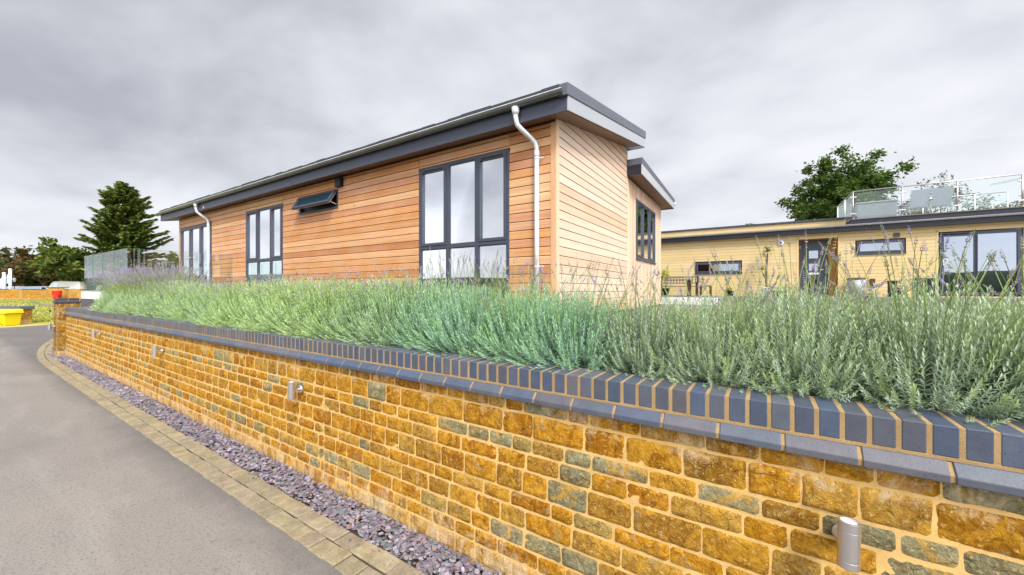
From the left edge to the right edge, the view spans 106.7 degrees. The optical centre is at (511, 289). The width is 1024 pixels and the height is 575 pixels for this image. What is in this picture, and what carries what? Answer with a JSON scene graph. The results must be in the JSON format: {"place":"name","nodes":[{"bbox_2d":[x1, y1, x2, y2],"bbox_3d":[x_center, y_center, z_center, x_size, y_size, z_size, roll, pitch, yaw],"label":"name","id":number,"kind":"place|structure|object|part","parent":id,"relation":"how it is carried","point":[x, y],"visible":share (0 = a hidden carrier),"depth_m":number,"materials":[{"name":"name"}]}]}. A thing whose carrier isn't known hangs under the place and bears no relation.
{"place":"outdoors","nodes":[
{"label":"outdoors","id":0,"kind":"place"},
{"bbox_2d":[0,272,5,288],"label":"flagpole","id":1,"kind":"object","parent":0,"point":[3,282],"visible":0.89,"depth_m":44.96,"materials":[{"name":"white paint"}]},
{"bbox_2d":[6,269,11,288],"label":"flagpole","id":2,"kind":"object","parent":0,"point":[9,279],"visible":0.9,"depth_m":45.24,"materials":[{"name":"white paint"}]},
{"bbox_2d":[0,298,79,327],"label":"grass bank","id":3,"kind":"structure","parent":0,"point":[36,323],"depth_m":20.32,"materials":[{"name":"green plant"}]},
{"bbox_2d":[0,246,21,285],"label":"broadleaf tree","id":4,"kind":"object","parent":3,"relation":"on","point":[6,257],"visible":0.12,"depth_m":57.27,"materials":[{"name":"green plant"}]},
{"bbox_2d":[0,309,23,325],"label":"grit bin","id":5,"kind":"object","parent":3,"relation":"on","point":[10,317],"visible":0.98,"depth_m":18.55,"materials":[{"name":"yellow plastic"}]},
{"bbox_2d":[0,306,34,323],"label":"wall","id":6,"kind":"structure","parent":3,"relation":"on","point":[26,316],"depth_m":19.70,"materials":[{"name":"orange brick"}]},
{"bbox_2d":[13,286,32,288],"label":"parked car","id":7,"kind":"object","parent":3,"relation":"on","point":[22,287],"visible":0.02,"depth_m":48.05,"materials":[{"name":"paint"}]},
{"bbox_2d":[0,261,59,286],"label":"broadleaf tree","id":8,"kind":"object","parent":3,"relation":"on","point":[29,282],"visible":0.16,"depth_m":55.40,"materials":[{"name":"green plant"}]},
{"bbox_2d":[0,246,69,285],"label":"broadleaf tree","id":9,"kind":"object","parent":3,"relation":"on","point":[21,271],"visible":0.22,"depth_m":52.04,"materials":[{"name":"green plant"}]},
{"bbox_2d":[24,286,47,288],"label":"parked car","id":10,"kind":"object","parent":3,"relation":"on","point":[39,287],"visible":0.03,"depth_m":47.79,"materials":[{"name":"paint"}]},
{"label":"window glass","id":11,"kind":"part","parent":10,"relation":"part of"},
{"bbox_2d":[0,287,87,298],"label":"boundary wall","id":12,"kind":"structure","parent":3,"relation":"on","point":[30,293],"depth_m":42.94,"materials":[{"name":"orange brick"}]},
{"bbox_2d":[20,236,108,280],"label":"broadleaf tree","id":13,"kind":"object","parent":3,"relation":"on","point":[54,254],"visible":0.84,"depth_m":45.37,"materials":[{"name":"green plant"}]},
{"bbox_2d":[47,281,86,288],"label":"parked van","id":14,"kind":"object","parent":3,"relation":"on","point":[74,284],"visible":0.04,"depth_m":46.60,"materials":[{"name":"paint"}]},
{"bbox_2d":[49,252,106,281],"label":"broadleaf tree","id":15,"kind":"object","parent":3,"relation":"on","point":[58,274],"visible":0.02,"depth_m":50.30,"materials":[{"name":"green plant"}]},
{"bbox_2d":[59,181,173,281],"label":"conifer tree","id":16,"kind":"object","parent":3,"relation":"on","point":[122,226],"visible":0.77,"depth_m":48.94,"materials":[{"name":"green plant"}]},
{"bbox_2d":[129,251,178,276],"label":"broadleaf tree","id":17,"kind":"object","parent":3,"relation":"on","point":[173,259],"visible":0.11,"depth_m":44.69,"materials":[{"name":"green plant"}]},
{"bbox_2d":[29,302,53,306],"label":"footpath","id":18,"kind":"structure","parent":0,"point":[40,304],"depth_m":33.43,"materials":[{"name":"beige concrete"}]},
{"bbox_2d":[0,324,342,574],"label":"road","id":19,"kind":"structure","parent":0,"point":[88,486],"depth_m":3.12,"materials":[{"name":"grey asphalt"}]},
{"bbox_2d":[44,341,482,574],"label":"kerb bedding","id":20,"kind":"object","parent":19,"relation":"on","point":[355,532],"visible":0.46,"depth_m":2.93,"materials":[{"name":"gravel"}]},
{"bbox_2d":[37,339,424,574],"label":"kerb","id":21,"kind":"structure","parent":20,"relation":"on","point":[327,551],"depth_m":3.21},
{"bbox_2d":[47,349,501,574],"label":"slate chippings","id":22,"kind":"object","parent":20,"relation":"on","point":[341,508],"visible":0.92,"depth_m":3.19,"materials":[{"name":"grey gravel"}]},
{"bbox_2d":[0,0,1023,264],"label":"sky","id":23,"kind":"structure","parent":0,"point":[178,102],"materials":[{"name":"grey"}]},
{"bbox_2d":[81,303,1017,341],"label":"terrace ground","id":24,"kind":"structure","parent":0,"point":[696,308],"depth_m":9.94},
{"bbox_2d":[87,271,117,289],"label":"slatted fence","id":25,"kind":"object","parent":24,"relation":"on","point":[89,286],"visible":0.29,"depth_m":43.00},
{"bbox_2d":[156,82,675,315],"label":"timber lodge","id":26,"kind":"structure","parent":24,"relation":"on","point":[550,176],"depth_m":7.39,"materials":[{"name":"brown wood"}]},
{"bbox_2d":[181,222,211,283],"bbox_3d":[-10.797,-1.188,12.992,2.630,2.015,0.138,0,0,32],"label":"folding door","id":27,"kind":"structure","parent":26,"relation":"in","point":[193,238],"depth_m":12.99,"materials":[{"name":"glass"}]},
{"bbox_2d":[246,203,282,286],"bbox_3d":[-6.838,-1.070,10.509,2.035,2.380,0.099,0,0,32],"label":"window","id":28,"kind":"structure","parent":26,"relation":"in","point":[264,226],"depth_m":10.50,"materials":[{"name":"glass"}]},
{"bbox_2d":[291,189,337,214],"bbox_3d":[-4.681,-2.083,9.023,1.610,0.436,0.300,0,0,32],"label":"top hung window","id":29,"kind":"structure","parent":26,"relation":"in","point":[328,200],"depth_m":8.97,"materials":[{"name":"glass"}]},
{"bbox_2d":[419,148,509,296],"bbox_3d":[-0.901,-1.092,6.757,2.051,2.424,0.099,0,0,32],"label":"window","id":30,"kind":"structure","parent":26,"relation":"in","point":[464,205],"depth_m":6.69,"materials":[{"name":"glass"}]},
{"bbox_2d":[636,198,654,262],"bbox_3d":[3.722,-1.567,10.595,0.099,1.517,2.234,0,0,32],"label":"window","id":31,"kind":"structure","parent":26,"relation":"in","point":[645,217],"depth_m":10.51,"materials":[{"name":"glass"}]},
{"bbox_2d":[661,297,716,304],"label":"white wall","id":32,"kind":"structure","parent":24,"relation":"on","point":[673,299],"depth_m":13.41,"materials":[{"name":"paint"}]},
{"bbox_2d":[450,338,977,413],"bbox_3d":[-1.762,0.504,5.044,17.700,0.001,2.325,0,0,33],"label":"planting bed","id":33,"kind":"object","parent":24,"relation":"on","point":[777,383],"depth_m":1.84,"materials":[{"name":"soil"}]},
{"bbox_2d":[82,266,135,310],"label":"lavender plant","id":34,"kind":"object","parent":33,"relation":"on","point":[102,292],"visible":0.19,"depth_m":8.38,"materials":[{"name":"green plant"}]},
{"bbox_2d":[91,265,151,310],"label":"lavender plant","id":35,"kind":"object","parent":33,"relation":"on","point":[106,295],"visible":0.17,"depth_m":8.15,"materials":[{"name":"green plant"}]},
{"bbox_2d":[98,266,157,311],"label":"lavender plant","id":36,"kind":"object","parent":33,"relation":"on","point":[115,290],"visible":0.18,"depth_m":8.02,"materials":[{"name":"green plant"}]},
{"bbox_2d":[102,267,175,311],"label":"lavender plant","id":37,"kind":"object","parent":33,"relation":"on","point":[122,287],"visible":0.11,"depth_m":7.81,"materials":[{"name":"green plant"}]},
{"bbox_2d":[108,264,178,313],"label":"lavender plant","id":38,"kind":"object","parent":33,"relation":"on","point":[132,293],"visible":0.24,"depth_m":7.30,"materials":[{"name":"green plant"}]},
{"bbox_2d":[99,267,187,312],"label":"lavender plant","id":39,"kind":"object","parent":33,"relation":"on","point":[112,306],"visible":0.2,"depth_m":7.53,"materials":[{"name":"green plant"}]},
{"bbox_2d":[127,273,197,315],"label":"lavender plant","id":40,"kind":"object","parent":33,"relation":"on","point":[145,300],"visible":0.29,"depth_m":6.67,"materials":[{"name":"green plant"}]},
{"bbox_2d":[118,261,207,314],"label":"lavender plant","id":41,"kind":"object","parent":33,"relation":"on","point":[130,307],"visible":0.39,"depth_m":7.14,"materials":[{"name":"green plant"}]},
{"bbox_2d":[131,262,213,314],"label":"lavender plant","id":42,"kind":"object","parent":33,"relation":"on","point":[161,278],"visible":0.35,"depth_m":7.08,"materials":[{"name":"green plant"}]},
{"bbox_2d":[138,273,220,316],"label":"lavender plant","id":43,"kind":"object","parent":33,"relation":"on","point":[159,297],"visible":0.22,"depth_m":6.50,"materials":[{"name":"green plant"}]},
{"bbox_2d":[152,275,216,317],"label":"lavender plant","id":44,"kind":"object","parent":33,"relation":"on","point":[169,298],"visible":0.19,"depth_m":6.28,"materials":[{"name":"green plant"}]},
{"bbox_2d":[158,274,236,319],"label":"lavender plant","id":45,"kind":"object","parent":33,"relation":"on","point":[174,303],"visible":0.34,"depth_m":6.01,"materials":[{"name":"green plant"}]},
{"bbox_2d":[164,279,231,320],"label":"lavender plant","id":46,"kind":"object","parent":33,"relation":"on","point":[187,311],"visible":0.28,"depth_m":5.80,"materials":[{"name":"green plant"}]},
{"bbox_2d":[178,277,242,321],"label":"lavender plant","id":47,"kind":"object","parent":33,"relation":"on","point":[192,313],"visible":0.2,"depth_m":5.52,"materials":[{"name":"green plant"}]},
{"bbox_2d":[188,277,262,322],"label":"lavender plant","id":48,"kind":"object","parent":33,"relation":"on","point":[213,299],"visible":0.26,"depth_m":5.30,"materials":[{"name":"green plant"}]},
{"bbox_2d":[205,274,278,326],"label":"lavender plant","id":49,"kind":"object","parent":33,"relation":"on","point":[236,304],"visible":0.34,"depth_m":4.83,"materials":[{"name":"green plant"}]},
{"bbox_2d":[191,273,294,326],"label":"lavender plant","id":50,"kind":"object","parent":33,"relation":"on","point":[207,318],"visible":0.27,"depth_m":5.02,"materials":[{"name":"green plant"}]},
{"bbox_2d":[225,271,309,327],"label":"lavender plant","id":51,"kind":"object","parent":33,"relation":"on","point":[247,307],"visible":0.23,"depth_m":4.68,"materials":[{"name":"green plant"}]},
{"bbox_2d":[236,269,331,330],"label":"lavender plant","id":52,"kind":"object","parent":33,"relation":"on","point":[252,319],"visible":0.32,"depth_m":4.36,"materials":[{"name":"green plant"}]},
{"bbox_2d":[242,268,347,333],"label":"lavender plant","id":53,"kind":"object","parent":33,"relation":"on","point":[278,308],"visible":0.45,"depth_m":4.15,"materials":[{"name":"green plant"}]},
{"bbox_2d":[271,266,390,337],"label":"lavender plant","id":54,"kind":"object","parent":33,"relation":"on","point":[301,327],"visible":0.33,"depth_m":3.92,"materials":[{"name":"green plant"}]},
{"bbox_2d":[290,269,389,339],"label":"lavender plant","id":55,"kind":"object","parent":33,"relation":"on","point":[325,312],"visible":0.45,"depth_m":3.72,"materials":[{"name":"green plant"}]},
{"bbox_2d":[313,262,434,342],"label":"lavender plant","id":56,"kind":"object","parent":33,"relation":"on","point":[356,305],"visible":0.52,"depth_m":3.50,"materials":[{"name":"green plant"}]},
{"bbox_2d":[336,266,472,346],"bbox_3d":[-0.953,0.137,3.544,1.252,0.786,1.159,0,0,-25],"label":"lavender plant","id":57,"kind":"object","parent":33,"relation":"on","point":[365,334],"visible":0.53,"depth_m":3.29,"materials":[{"name":"green plant"}]},
{"bbox_2d":[375,249,513,350],"bbox_3d":[-0.567,0.079,3.312,1.306,0.904,1.086,0,0,33],"label":"lavender plant","id":58,"kind":"object","parent":33,"relation":"on","point":[401,340],"visible":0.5,"depth_m":3.11,"materials":[{"name":"green plant"}]},
{"bbox_2d":[406,249,546,356],"bbox_3d":[-0.255,0.115,3.035,1.204,0.834,1.091,0,0,-16],"label":"lavender plant","id":59,"kind":"object","parent":33,"relation":"on","point":[443,338],"visible":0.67,"depth_m":2.82,"materials":[{"name":"green plant"}]},
{"bbox_2d":[452,253,596,363],"bbox_3d":[0.111,0.113,2.848,1.140,0.823,1.145,0,0,32],"label":"lavender plant","id":60,"kind":"object","parent":33,"relation":"on","point":[492,347],"visible":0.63,"depth_m":2.65,"materials":[{"name":"green plant"}]},
{"bbox_2d":[493,250,655,372],"bbox_3d":[0.416,0.134,2.616,1.164,0.784,1.056,0,0,-11],"label":"lavender plant","id":61,"kind":"object","parent":33,"relation":"on","point":[578,315],"visible":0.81,"depth_m":2.38,"materials":[{"name":"green plant"}]},
{"bbox_2d":[566,259,739,381],"bbox_3d":[0.809,0.171,2.408,0.998,0.706,1.174,0,0,-18],"label":"lavender plant","id":62,"kind":"object","parent":33,"relation":"on","point":[629,341],"visible":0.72,"depth_m":2.19,"materials":[{"name":"green plant"}]},
{"bbox_2d":[623,261,824,397],"bbox_3d":[1.141,0.169,2.166,1.032,0.713,1.178,0,0,15],"label":"lavender plant","id":63,"kind":"object","parent":33,"relation":"on","point":[705,358],"visible":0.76,"depth_m":1.93,"materials":[{"name":"green plant"}]},
{"bbox_2d":[690,233,954,406],"bbox_3d":[1.493,0.114,1.969,1.068,0.834,1.152,0,0,43],"label":"lavender plant","id":64,"kind":"object","parent":33,"relation":"on","point":[802,328],"visible":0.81,"depth_m":1.74,"materials":[{"name":"green plant"}]},
{"bbox_2d":[782,221,1023,426],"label":"lavender plant","id":65,"kind":"object","parent":33,"relation":"on","point":[917,349],"visible":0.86,"depth_m":1.49,"materials":[{"name":"green plant"}]},
{"bbox_2d":[901,235,1023,420],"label":"lavender plant","id":66,"kind":"object","parent":33,"relation":"on","point":[1020,303],"visible":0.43,"depth_m":1.48,"materials":[{"name":"green plant"}]},
{"bbox_2d":[661,206,1023,297],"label":"timber lodge","id":67,"kind":"structure","parent":24,"relation":"on","point":[997,229],"depth_m":15.76,"materials":[{"name":"wood"}]},
{"bbox_2d":[695,261,740,273],"bbox_3d":[9.956,-1.080,18.443,1.940,0.540,0.087,0,0,32],"label":"window","id":68,"kind":"structure","parent":67,"relation":"in","point":[700,268],"depth_m":18.46,"materials":[{"name":"glass"}]},
{"bbox_2d":[800,240,827,294],"bbox_3d":[13.324,-0.985,16.798,0.970,2.410,0.164,0,0,32],"label":"front door","id":69,"kind":"structure","parent":67,"relation":"in","point":[814,248],"depth_m":16.79,"materials":[{"name":"plastic"}]},
{"bbox_2d":[854,199,897,218],"bbox_3d":[15.431,-3.375,16.213,1.300,0.700,0.700,0,0,32],"label":"storage box","id":70,"kind":"object","parent":67,"relation":"on","point":[881,208],"visible":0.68,"depth_m":15.95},
{"bbox_2d":[856,239,904,253],"bbox_3d":[14.831,-1.740,15.361,1.420,0.520,0.087,0,0,32],"label":"window","id":71,"kind":"structure","parent":67,"relation":"in","point":[867,247],"depth_m":15.37,"materials":[{"name":"glass"}]},
{"bbox_2d":[897,205,906,215],"bbox_3d":[16.319,-3.260,16.007,0.320,0.530,0.320,0,0,32],"label":"side table","id":72,"kind":"object","parent":67,"relation":"on","point":[899,212],"visible":0.46,"depth_m":15.97,"materials":[{"name":"white"}]},
{"bbox_2d":[903,189,931,214],"bbox_3d":[16.790,-3.532,15.788,0.700,1.085,0.793,0,0,28],"label":"garden chair","id":73,"kind":"object","parent":67,"relation":"on","point":[919,198],"visible":0.81,"depth_m":15.57,"materials":[{"name":"black plastic"}]},
{"bbox_2d":[837,173,1023,224],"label":"terrace railing","id":74,"kind":"object","parent":67,"relation":"on","point":[957,195],"visible":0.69,"depth_m":15.31,"materials":[{"name":"metal"}]},
{"bbox_2d":[926,186,954,212],"bbox_3d":[17.335,-3.532,15.443,0.700,1.085,0.793,0,0,32],"label":"garden chair","id":75,"kind":"object","parent":67,"relation":"on","point":[942,196],"visible":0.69,"depth_m":15.23,"materials":[{"name":"black plastic"}]},
{"bbox_2d":[939,229,1021,294],"bbox_3d":[17.065,-0.980,13.908,1.990,2.340,0.156,0,0,32],"label":"sliding door","id":76,"kind":"structure","parent":67,"relation":"in","point":[982,243],"depth_m":13.86,"materials":[{"name":"glass"}]},
{"bbox_2d":[662,295,1023,306],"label":"patio slab","id":77,"kind":"structure","parent":24,"relation":"on","point":[865,300],"depth_m":13.32,"materials":[{"name":"grey concrete"}]},
{"bbox_2d":[661,268,670,294],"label":"potted shrub","id":78,"kind":"object","parent":77,"relation":"on","point":[667,274],"visible":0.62,"depth_m":19.12,"materials":[{"name":"yellow plant"}]},
{"bbox_2d":[665,279,691,295],"bbox_3d":[7.190,-0.092,16.988,1.500,0.735,0.842,0,0,32],"label":"patio table","id":79,"kind":"object","parent":77,"relation":"on","point":[688,285],"visible":0.41,"depth_m":16.70,"materials":[{"name":"brown wood"}]},
{"bbox_2d":[661,276,698,295],"bbox_3d":[7.953,-0.190,18.172,1.724,0.930,0.540,0,0,32],"label":"garden bench","id":80,"kind":"object","parent":77,"relation":"on","point":[695,283],"visible":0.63,"depth_m":18.23,"materials":[{"name":"brown wood"}]},
{"bbox_2d":[699,285,711,295],"bbox_3d":[8.513,0.035,16.741,0.480,0.480,0.440,0,0,32],"label":"patio stool","id":81,"kind":"object","parent":77,"relation":"on","point":[710,290],"visible":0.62,"depth_m":16.63,"materials":[{"name":"brown wood"}]},
{"bbox_2d":[725,286,733,295],"bbox_3d":[10.141,0.043,17.783,0.424,0.464,0.418,0,0,32],"label":"flower pot","id":82,"kind":"object","parent":77,"relation":"on","point":[728,291],"visible":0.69,"depth_m":17.65,"materials":[{"name":"black plastic"}]},
{"bbox_2d":[755,245,773,295],"bbox_3d":[11.295,-0.865,16.973,0.880,2.279,0.900,0,0,-18],"label":"cordyline","id":83,"kind":"object","parent":77,"relation":"on","point":[767,249],"visible":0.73,"depth_m":16.89,"materials":[{"name":"plant"}]},
{"bbox_2d":[846,278,865,296],"bbox_3d":[13.911,-0.107,15.399,0.600,0.765,0.596,0,0,32],"label":"water butt","id":84,"kind":"object","parent":77,"relation":"on","point":[857,281],"visible":0.64,"depth_m":15.21,"materials":[{"name":"grey plastic"}]},
{"bbox_2d":[888,281,896,296],"bbox_3d":[15.134,0.030,15.153,0.350,0.780,0.110,0,0,32],"label":"locker door","id":85,"kind":"structure","parent":77,"relation":"on","point":[889,295],"depth_m":15.17,"materials":[{"name":"plastic"}]},
{"bbox_2d":[915,278,935,296],"bbox_3d":[15.907,-0.017,14.664,0.620,0.875,0.110,0,0,32],"label":"locker door","id":86,"kind":"structure","parent":77,"relation":"on","point":[929,282],"depth_m":14.60,"materials":[{"name":"black plastic"}]},
{"bbox_2d":[774,143,919,222],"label":"broadleaf tree","id":87,"kind":"object","parent":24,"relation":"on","point":[834,191],"visible":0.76,"depth_m":42.28,"materials":[{"name":"green plant"}]},
{"label":"ground","id":88,"kind":"structure","parent":0,"visible":0},
{"bbox_2d":[52,298,81,355],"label":"wall pillar","id":89,"kind":"structure","parent":88,"relation":"on","point":[59,317],"depth_m":9.83,"materials":[{"name":"orange brick"}]},
{"bbox_2d":[52,291,61,298],"bbox_3d":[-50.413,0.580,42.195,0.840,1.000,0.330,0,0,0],"label":"plant pot","id":90,"kind":"object","parent":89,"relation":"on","point":[56,294],"visible":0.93,"depth_m":42.05,"materials":[{"name":"red plastic"}]},
{"bbox_2d":[80,292,103,306],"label":"deck","id":91,"kind":"structure","parent":88,"relation":"on","point":[87,299],"depth_m":11.42,"materials":[{"name":"white paint"}]},
{"bbox_2d":[83,248,222,291],"bbox_3d":[-10.854,-0.496,11.632,4.460,1.103,2.275,0,0,32],"label":"glass balustrade","id":92,"kind":"object","parent":91,"relation":"on","point":[127,252],"visible":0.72,"depth_m":10.78,"materials":[{"name":"glass"}]},
{"bbox_2d":[63,307,1023,574],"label":"retaining wall","id":93,"kind":"structure","parent":88,"relation":"on","point":[503,467],"depth_m":1.97,"materials":[{"name":"orange brick"}]},
{"bbox_2d":[91,330,99,337],"bbox_3d":[-8.457,0.896,7.736,0.074,0.159,0.118,0,0,33],"label":"wall lamp","id":94,"kind":"object","parent":93,"relation":"attached to","point":[93,334],"visible":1,"depth_m":7.70,"materials":[{"name":"metal"}]},
{"bbox_2d":[152,346,162,356],"bbox_3d":[-5.203,0.896,5.587,0.074,0.159,0.118,0,0,33],"label":"wall lamp","id":95,"kind":"object","parent":93,"relation":"attached to","point":[155,350],"visible":1,"depth_m":5.55,"materials":[{"name":"metal"}]},
{"bbox_2d":[287,381,302,399],"bbox_3d":[-1.973,0.906,3.454,0.074,0.159,0.118,0,0,33],"label":"wall lamp","id":96,"kind":"object","parent":93,"relation":"attached to","point":[291,389],"visible":1,"depth_m":3.41,"materials":[{"name":"metal"}]},
{"bbox_2d":[832,516,861,572],"bbox_3d":[1.198,0.893,1.360,0.074,0.159,0.118,2,-2,33],"label":"wall lamp","id":97,"kind":"object","parent":93,"relation":"attached to","point":[846,531],"visible":1,"depth_m":1.32,"materials":[{"name":"metal"}]},
{"bbox_2d":[897,188,935,214],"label":"broadleaf tree","id":98,"kind":"object","parent":88,"relation":"on","point":[917,211],"visible":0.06,"depth_m":57.14,"materials":[{"name":"green plant"}]},
{"bbox_2d":[897,170,974,212],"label":"broadleaf tree","id":99,"kind":"object","parent":88,"relation":"on","point":[954,203],"visible":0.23,"depth_m":61.34,"materials":[{"name":"green plant"}]},
{"bbox_2d":[936,191,1013,212],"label":"broadleaf tree","id":100,"kind":"object","parent":88,"relation":"on","point":[983,205],"visible":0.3,"depth_m":59.47,"materials":[{"name":"green plant"}]},
{"bbox_2d":[1009,195,1020,206],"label":"broadleaf tree","id":101,"kind":"object","parent":88,"relation":"on","point":[1017,202],"visible":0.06,"depth_m":59.52,"materials":[{"name":"green plant"}]}
]}

